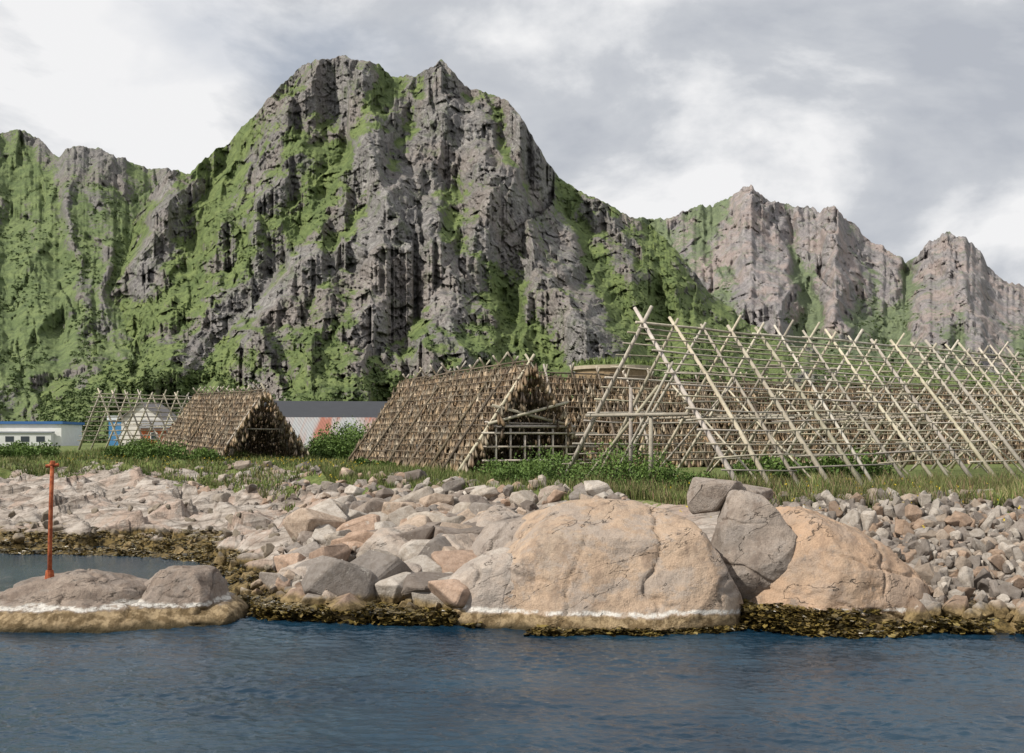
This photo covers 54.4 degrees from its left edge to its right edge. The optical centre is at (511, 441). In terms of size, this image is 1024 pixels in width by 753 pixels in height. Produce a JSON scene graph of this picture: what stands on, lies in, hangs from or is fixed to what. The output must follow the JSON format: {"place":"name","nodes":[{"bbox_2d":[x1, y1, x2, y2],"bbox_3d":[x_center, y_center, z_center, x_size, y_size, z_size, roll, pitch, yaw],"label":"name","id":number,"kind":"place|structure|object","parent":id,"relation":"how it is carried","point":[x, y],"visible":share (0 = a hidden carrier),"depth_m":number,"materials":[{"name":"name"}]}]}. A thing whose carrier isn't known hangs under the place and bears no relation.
{"place":"outdoors","nodes":[
{"label":"outdoors","id":0,"kind":"place"},
{"bbox_2d":[0,129,184,420],"bbox_3d":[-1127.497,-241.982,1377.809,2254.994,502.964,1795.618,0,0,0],"label":"hill","id":1,"kind":"structure","parent":0,"point":[30,165],"depth_m":1144.66,"materials":[{"name":"green plant"}]},
{"bbox_2d":[0,180,142,409],"bbox_3d":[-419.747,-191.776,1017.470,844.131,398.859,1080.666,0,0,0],"label":"hill shrubs","id":2,"kind":"object","parent":1,"relation":"on","point":[14,375],"visible":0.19,"depth_m":968.67,"materials":[{"name":"green plant"}]},
{"bbox_2d":[0,546,1023,752],"bbox_3d":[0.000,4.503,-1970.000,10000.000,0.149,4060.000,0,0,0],"label":"sea water","id":3,"kind":"structure","parent":0,"point":[249,684],"depth_m":17.98,"materials":[{"name":"blue liquid"}]},
{"bbox_2d":[0,565,249,632],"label":"rocky islet","id":4,"kind":"object","parent":3,"relation":"in","point":[101,601],"visible":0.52,"depth_m":24.46,"materials":[{"name":"stone"}]},
{"bbox_2d":[45,461,58,578],"bbox_3d":[-11.689,1.998,25.300,0.350,3.007,0.240,0,0,0],"label":"rusty marker pole","id":5,"kind":"object","parent":4,"relation":"on","point":[49,572],"visible":0.96,"depth_m":25.25,"materials":[{"name":"metal"}]},
{"bbox_2d":[0,443,1023,632],"bbox_3d":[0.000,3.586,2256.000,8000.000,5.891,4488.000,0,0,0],"label":"ground","id":6,"kind":"structure","parent":0,"point":[24,497],"depth_m":47.02,"materials":[{"name":"grey stone"}]},
{"bbox_2d":[0,443,36,457],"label":"bush","id":7,"kind":"object","parent":6,"relation":"on","point":[14,450],"visible":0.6,"depth_m":84.90,"materials":[{"name":"green plant"}]},
{"bbox_2d":[0,440,41,454],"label":"bush","id":8,"kind":"object","parent":6,"relation":"on","point":[26,444],"visible":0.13,"depth_m":92.25,"materials":[{"name":"green plant"}]},
{"bbox_2d":[0,424,81,445],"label":"walls","id":9,"kind":"structure","parent":6,"relation":"on","point":[66,435],"depth_m":146.33,"materials":[{"name":"white paint"}]},
{"bbox_2d":[5,436,44,441],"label":"windows","id":10,"kind":"structure","parent":9,"relation":"attached to","point":[24,438],"depth_m":145.01,"materials":[{"name":"grey glass"}]},
{"bbox_2d":[0,421,84,432],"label":"roof trim","id":11,"kind":"structure","parent":9,"relation":"on","point":[40,422],"depth_m":145.92,"materials":[{"name":"blue metal"}]},
{"bbox_2d":[22,439,61,457],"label":"bush","id":12,"kind":"object","parent":6,"relation":"on","point":[46,451],"visible":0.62,"depth_m":83.87,"materials":[{"name":"green plant"}]},
{"bbox_2d":[109,420,120,445],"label":"walls","id":13,"kind":"structure","parent":6,"relation":"on","point":[112,441],"depth_m":157.00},
{"bbox_2d":[100,444,132,458],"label":"bush","id":14,"kind":"object","parent":6,"relation":"on","point":[118,450],"visible":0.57,"depth_m":83.08,"materials":[{"name":"green plant"}]},
{"bbox_2d":[77,388,191,449],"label":"fish drying rack","id":15,"kind":"object","parent":6,"relation":"on","point":[137,424],"visible":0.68,"depth_m":103.39,"materials":[{"name":"brown wood"}]},
{"bbox_2d":[0,526,276,598],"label":"seaweed","id":16,"kind":"object","parent":6,"relation":"on","point":[146,551],"visible":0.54,"depth_m":40.00,"materials":[{"name":"brown plant"}]},
{"bbox_2d":[122,437,154,448],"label":"bush","id":17,"kind":"object","parent":6,"relation":"on","point":[141,441],"visible":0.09,"depth_m":95.37,"materials":[{"name":"green plant"}]},
{"bbox_2d":[121,404,160,444],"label":"walls","id":18,"kind":"structure","parent":6,"relation":"on","point":[132,427],"depth_m":132.52,"materials":[{"name":"white wood"}]},
{"bbox_2d":[118,402,176,420],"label":"roof","id":19,"kind":"structure","parent":18,"relation":"on","point":[155,409],"depth_m":133.93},
{"bbox_2d":[124,437,177,459],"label":"bush","id":20,"kind":"object","parent":6,"relation":"on","point":[130,451],"visible":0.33,"depth_m":81.77,"materials":[{"name":"green plant"}]},
{"bbox_2d":[139,420,173,442],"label":"orange cabin","id":21,"kind":"object","parent":6,"relation":"on","point":[151,432],"visible":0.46,"depth_m":129.07,"materials":[{"name":"wood"}]},
{"bbox_2d":[138,439,190,461],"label":"bush","id":22,"kind":"object","parent":6,"relation":"on","point":[154,452],"visible":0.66,"depth_m":77.20,"materials":[{"name":"green plant"}]},
{"bbox_2d":[0,446,350,511],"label":"back meadow grass","id":23,"kind":"structure","parent":6,"relation":"on","point":[40,469],"depth_m":65.82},
{"bbox_2d":[0,461,382,595],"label":"shore stones","id":24,"kind":"object","parent":6,"relation":"on","point":[268,548],"visible":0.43,"depth_m":45.72,"materials":[{"name":"grey stone"}]},
{"bbox_2d":[184,447,224,461],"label":"bush","id":25,"kind":"object","parent":6,"relation":"on","point":[203,452],"visible":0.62,"depth_m":76.46,"materials":[{"name":"green plant"}]},
{"bbox_2d":[158,382,310,459],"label":"fish drying rack","id":26,"kind":"object","parent":6,"relation":"on","point":[248,421],"visible":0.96,"depth_m":86.80,"materials":[{"name":"brown wood"}]},
{"bbox_2d":[278,557,308,578],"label":"shore boulder","id":27,"kind":"object","parent":6,"relation":"on","point":[301,570],"visible":0.16,"depth_m":28.47,"materials":[{"name":"stone"}]},
{"bbox_2d":[304,428,336,457],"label":"leafy bush","id":28,"kind":"object","parent":6,"relation":"on","point":[311,448],"visible":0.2,"depth_m":91.56,"materials":[{"name":"green plant"}]},
{"bbox_2d":[265,401,387,417],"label":"dark roofed warehouse","id":29,"kind":"structure","parent":6,"relation":"on","point":[330,408],"depth_m":132.35,"materials":[{"name":"grey metal"}]},
{"bbox_2d":[286,417,375,448],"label":"corrugated boathouse","id":30,"kind":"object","parent":6,"relation":"on","point":[305,428],"visible":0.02,"depth_m":108.92,"materials":[{"name":"white metal"}]},
{"bbox_2d":[313,416,369,458],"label":"leafy bush","id":31,"kind":"object","parent":6,"relation":"on","point":[326,446],"visible":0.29,"depth_m":87.33,"materials":[{"name":"green plant"}]},
{"bbox_2d":[329,423,369,459],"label":"leafy bush","id":32,"kind":"object","parent":6,"relation":"on","point":[346,447],"visible":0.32,"depth_m":83.49,"materials":[{"name":"green plant"}]},
{"bbox_2d":[352,457,395,466],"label":"bush","id":33,"kind":"object","parent":6,"relation":"on","point":[362,460],"visible":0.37,"depth_m":62.17,"materials":[{"name":"green plant"}]},
{"bbox_2d":[356,524,417,560],"bbox_3d":[-3.561,3.473,30.978,2.412,1.656,2.373,0,0,25],"label":"shore boulder","id":34,"kind":"object","parent":6,"relation":"on","point":[387,539],"visible":0.27,"depth_m":30.15,"materials":[{"name":"stone"}]},
{"bbox_2d":[406,563,421,573],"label":"shore boulder","id":35,"kind":"object","parent":6,"relation":"on","point":[414,567],"visible":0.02,"depth_m":26.96,"materials":[{"name":"stone"}]},
{"bbox_2d":[240,469,629,621],"bbox_3d":[-1.628,3.186,37.023,12.327,3.768,25.890,0,0,0],"label":"boulder pile","id":36,"kind":"object","parent":6,"relation":"on","point":[342,530],"visible":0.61,"depth_m":30.78,"materials":[{"name":"stone"}]},
{"bbox_2d":[430,533,477,549],"bbox_3d":[-1.606,3.593,29.468,2.182,1.796,2.325,0,0,-31],"label":"shore boulder","id":37,"kind":"object","parent":6,"relation":"on","point":[461,541],"visible":0.17,"depth_m":28.89,"materials":[{"name":"stone"}]},
{"bbox_2d":[296,458,629,500],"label":"shore grass","id":38,"kind":"structure","parent":6,"relation":"on","point":[440,475],"depth_m":47.91,"materials":[{"name":"green plant"}]},
{"bbox_2d":[348,352,597,472],"bbox_3d":[-3.404,-1.628,63.527,9.503,7.216,20.938,0,0,-27],"label":"fish drying rack","id":39,"kind":"object","parent":6,"relation":"on","point":[464,420],"visible":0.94,"depth_m":58.18,"materials":[{"name":"brown wood"}]},
{"bbox_2d":[449,547,516,628],"bbox_3d":[-0.543,4.496,25.607,2.913,3.431,3.584,0,0,0],"label":"shore boulder","id":40,"kind":"object","parent":6,"relation":"on","point":[485,577],"visible":0.27,"depth_m":24.23,"materials":[{"name":"stone"}]},
{"bbox_2d":[462,504,521,526],"bbox_3d":[-0.680,2.929,32.614,2.667,1.718,2.845,0,0,41],"label":"shore boulder","id":41,"kind":"object","parent":6,"relation":"on","point":[495,512],"visible":0.33,"depth_m":31.88,"materials":[{"name":"stone"}]},
{"bbox_2d":[474,457,509,477],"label":"green shrub","id":42,"kind":"object","parent":6,"relation":"on","point":[493,463],"visible":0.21,"depth_m":46.99,"materials":[{"name":"green plant"}]},
{"bbox_2d":[469,511,533,556],"bbox_3d":[1.189,4.336,28.842,5.167,4.595,4.003,0,0,0],"label":"shore boulder","id":43,"kind":"object","parent":6,"relation":"on","point":[495,534],"visible":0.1,"depth_m":27.45,"materials":[{"name":"grey stone"}]},
{"bbox_2d":[490,457,553,482],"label":"green shrub","id":44,"kind":"object","parent":6,"relation":"on","point":[499,472],"visible":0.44,"depth_m":44.73,"materials":[{"name":"green plant"}]},
{"bbox_2d":[46,455,1020,527],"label":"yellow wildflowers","id":45,"kind":"object","parent":6,"relation":"on","point":[670,486],"visible":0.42,"depth_m":49.86,"materials":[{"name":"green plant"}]},
{"bbox_2d":[508,442,574,478],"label":"green shrub","id":46,"kind":"object","parent":6,"relation":"on","point":[530,460],"visible":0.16,"depth_m":46.55,"materials":[{"name":"green plant"}]},
{"bbox_2d":[515,450,602,482],"bbox_3d":[2.048,1.208,42.529,3.884,1.766,3.428,0,0,0],"label":"green shrub","id":47,"kind":"object","parent":6,"relation":"on","point":[532,473],"visible":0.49,"depth_m":41.89,"materials":[{"name":"green plant"}]},
{"bbox_2d":[559,437,646,483],"bbox_3d":[3.640,0.939,39.836,3.519,2.308,3.637,0,0,0],"label":"green shrub","id":48,"kind":"object","parent":6,"relation":"on","point":[610,464],"visible":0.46,"depth_m":39.77,"materials":[{"name":"green plant"}]},
{"bbox_2d":[459,622,748,636],"bbox_3d":[1.835,4.478,24.304,8.053,0.342,3.145,0,0,11],"label":"seaweed","id":49,"kind":"object","parent":6,"relation":"on","point":[537,630],"visible":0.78,"depth_m":23.13,"materials":[{"name":"plant"}]},
{"bbox_2d":[537,362,682,466],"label":"fish drying rack","id":50,"kind":"object","parent":6,"relation":"on","point":[575,387],"visible":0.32,"depth_m":65.17,"materials":[{"name":"brown wood"}]},
{"bbox_2d":[572,356,652,438],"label":"turf roofed round store","id":51,"kind":"structure","parent":6,"relation":"on","point":[588,366],"depth_m":80.04,"materials":[{"name":"brown wood"}]},
{"bbox_2d":[499,498,742,633],"bbox_3d":[2.216,4.481,26.193,7.544,5.903,6.301,0,0,0],"label":"boulder","id":52,"kind":"object","parent":6,"relation":"on","point":[600,563],"visible":0.45,"depth_m":23.91,"materials":[{"name":"beige stone"}]},
{"bbox_2d":[242,594,1023,634],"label":"seaweed","id":53,"kind":"object","parent":6,"relation":"on","point":[260,606],"visible":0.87,"depth_m":24.44,"materials":[{"name":"brown plant"}]},
{"bbox_2d":[606,438,675,474],"bbox_3d":[5.608,0.867,43.770,3.087,2.440,3.272,0,0,39],"label":"green shrub","id":54,"kind":"object","parent":6,"relation":"on","point":[644,457],"visible":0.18,"depth_m":43.54,"materials":[{"name":"green plant"}]},
{"bbox_2d":[599,454,683,487],"bbox_3d":[4.897,1.328,38.288,3.196,1.682,3.004,0,0,0],"label":"green shrub","id":55,"kind":"object","parent":6,"relation":"on","point":[644,469],"visible":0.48,"depth_m":37.97,"materials":[{"name":"green plant"}]},
{"bbox_2d":[656,467,717,491],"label":"green shrub","id":56,"kind":"object","parent":6,"relation":"on","point":[687,476],"visible":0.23,"depth_m":37.80,"materials":[{"name":"green plant"}]},
{"bbox_2d":[723,452,814,481],"bbox_3d":[11.927,1.321,46.227,4.108,1.616,4.180,0,0,16],"label":"bush","id":57,"kind":"object","parent":6,"relation":"on","point":[778,464],"visible":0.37,"depth_m":45.26,"materials":[{"name":"green plant"}]},
{"bbox_2d":[562,305,1023,491],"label":"fish drying rack","id":58,"kind":"object","parent":6,"relation":"on","point":[631,416],"visible":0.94,"depth_m":44.69,"materials":[{"name":"brown wood"}]},
{"bbox_2d":[613,368,1023,467],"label":"fish drying rack","id":59,"kind":"object","parent":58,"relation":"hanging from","point":[684,428],"visible":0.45,"depth_m":70.76,"materials":[{"name":"brown wood"}]},
{"bbox_2d":[571,464,1023,507],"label":"meadow grass","id":60,"kind":"structure","parent":6,"relation":"on","point":[1011,487],"depth_m":34.84,"materials":[{"name":"green plant"}]},
{"bbox_2d":[740,598,937,638],"bbox_3d":[7.261,4.263,24.014,5.605,0.739,2.567,0,0,21],"label":"seaweed","id":61,"kind":"object","parent":6,"relation":"on","point":[788,619],"visible":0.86,"depth_m":23.39,"materials":[{"name":"brown plant"}]},
{"bbox_2d":[749,506,930,628],"bbox_3d":[8.082,4.462,26.301,5.567,5.429,5.331,0,0,0],"label":"shore boulder","id":62,"kind":"object","parent":6,"relation":"on","point":[834,564],"visible":0.28,"depth_m":24.24,"materials":[{"name":"beige stone"}]},
{"bbox_2d":[711,490,796,601],"bbox_3d":[6.250,2.746,25.855,2.327,2.972,2.674,0,0,0],"label":"shore boulder","id":63,"kind":"object","parent":62,"relation":"on","point":[753,539],"visible":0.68,"depth_m":24.92,"materials":[{"name":"grey stone"}]},
{"bbox_2d":[687,477,742,513],"bbox_3d":[5.540,1.489,26.968,1.478,1.009,1.143,0,0,-9],"label":"grey capstone","id":64,"kind":"object","parent":63,"relation":"on","point":[706,495],"visible":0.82,"depth_m":26.55,"materials":[{"name":"stone"}]},
{"bbox_2d":[743,484,772,500],"bbox_3d":[6.514,1.499,27.515,1.020,0.686,1.332,0,0,41],"label":"grey capstone","id":65,"kind":"object","parent":63,"relation":"on","point":[767,493],"visible":0.34,"depth_m":27.28,"materials":[{"name":"stone"}]},
{"bbox_2d":[802,445,896,478],"bbox_3d":[16.878,1.100,50.237,3.862,1.899,4.138,0,0,-39],"label":"bush","id":66,"kind":"object","parent":6,"relation":"on","point":[833,460],"visible":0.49,"depth_m":49.73,"materials":[{"name":"green plant"}]},
{"bbox_2d":[771,487,1023,632],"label":"riprap stones","id":67,"kind":"object","parent":6,"relation":"on","point":[944,520],"visible":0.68,"depth_m":27.74,"materials":[{"name":"grey stone"}]},
{"bbox_2d":[0,0,1023,286],"label":"sky","id":68,"kind":"structure","parent":0,"point":[905,118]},
{"bbox_2d":[6,55,1023,441],"bbox_3d":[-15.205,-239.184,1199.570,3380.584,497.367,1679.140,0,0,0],"label":"mountain","id":69,"kind":"structure","parent":0,"point":[398,161],"depth_m":912.10,"materials":[{"name":"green stone"}]},
{"bbox_2d":[4,320,1019,444],"bbox_3d":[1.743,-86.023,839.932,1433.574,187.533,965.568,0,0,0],"label":"slope shrubs","id":70,"kind":"object","parent":69,"relation":"on","point":[87,413],"visible":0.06,"depth_m":572.08,"materials":[{"name":"green plant"}]},
{"bbox_2d":[40,203,1023,442],"bbox_3d":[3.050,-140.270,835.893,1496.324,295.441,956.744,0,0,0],"label":"hillside shrubs","id":71,"kind":"object","parent":69,"relation":"on","point":[265,369],"visible":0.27,"depth_m":732.77,"materials":[{"name":"green plant"}]},
{"bbox_2d":[634,185,1023,375],"bbox_3d":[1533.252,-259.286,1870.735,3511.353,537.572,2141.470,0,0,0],"label":"mountain","id":72,"kind":"structure","parent":0,"point":[773,263],"depth_m":1764.64,"materials":[{"name":"grey stone"}]},
{"bbox_2d":[719,283,1023,372],"bbox_3d":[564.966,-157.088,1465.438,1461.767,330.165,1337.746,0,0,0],"label":"slope shrubs","id":73,"kind":"object","parent":72,"relation":"on","point":[896,354],"visible":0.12,"depth_m":1456.08,"materials":[{"name":"green plant"}]}
]}

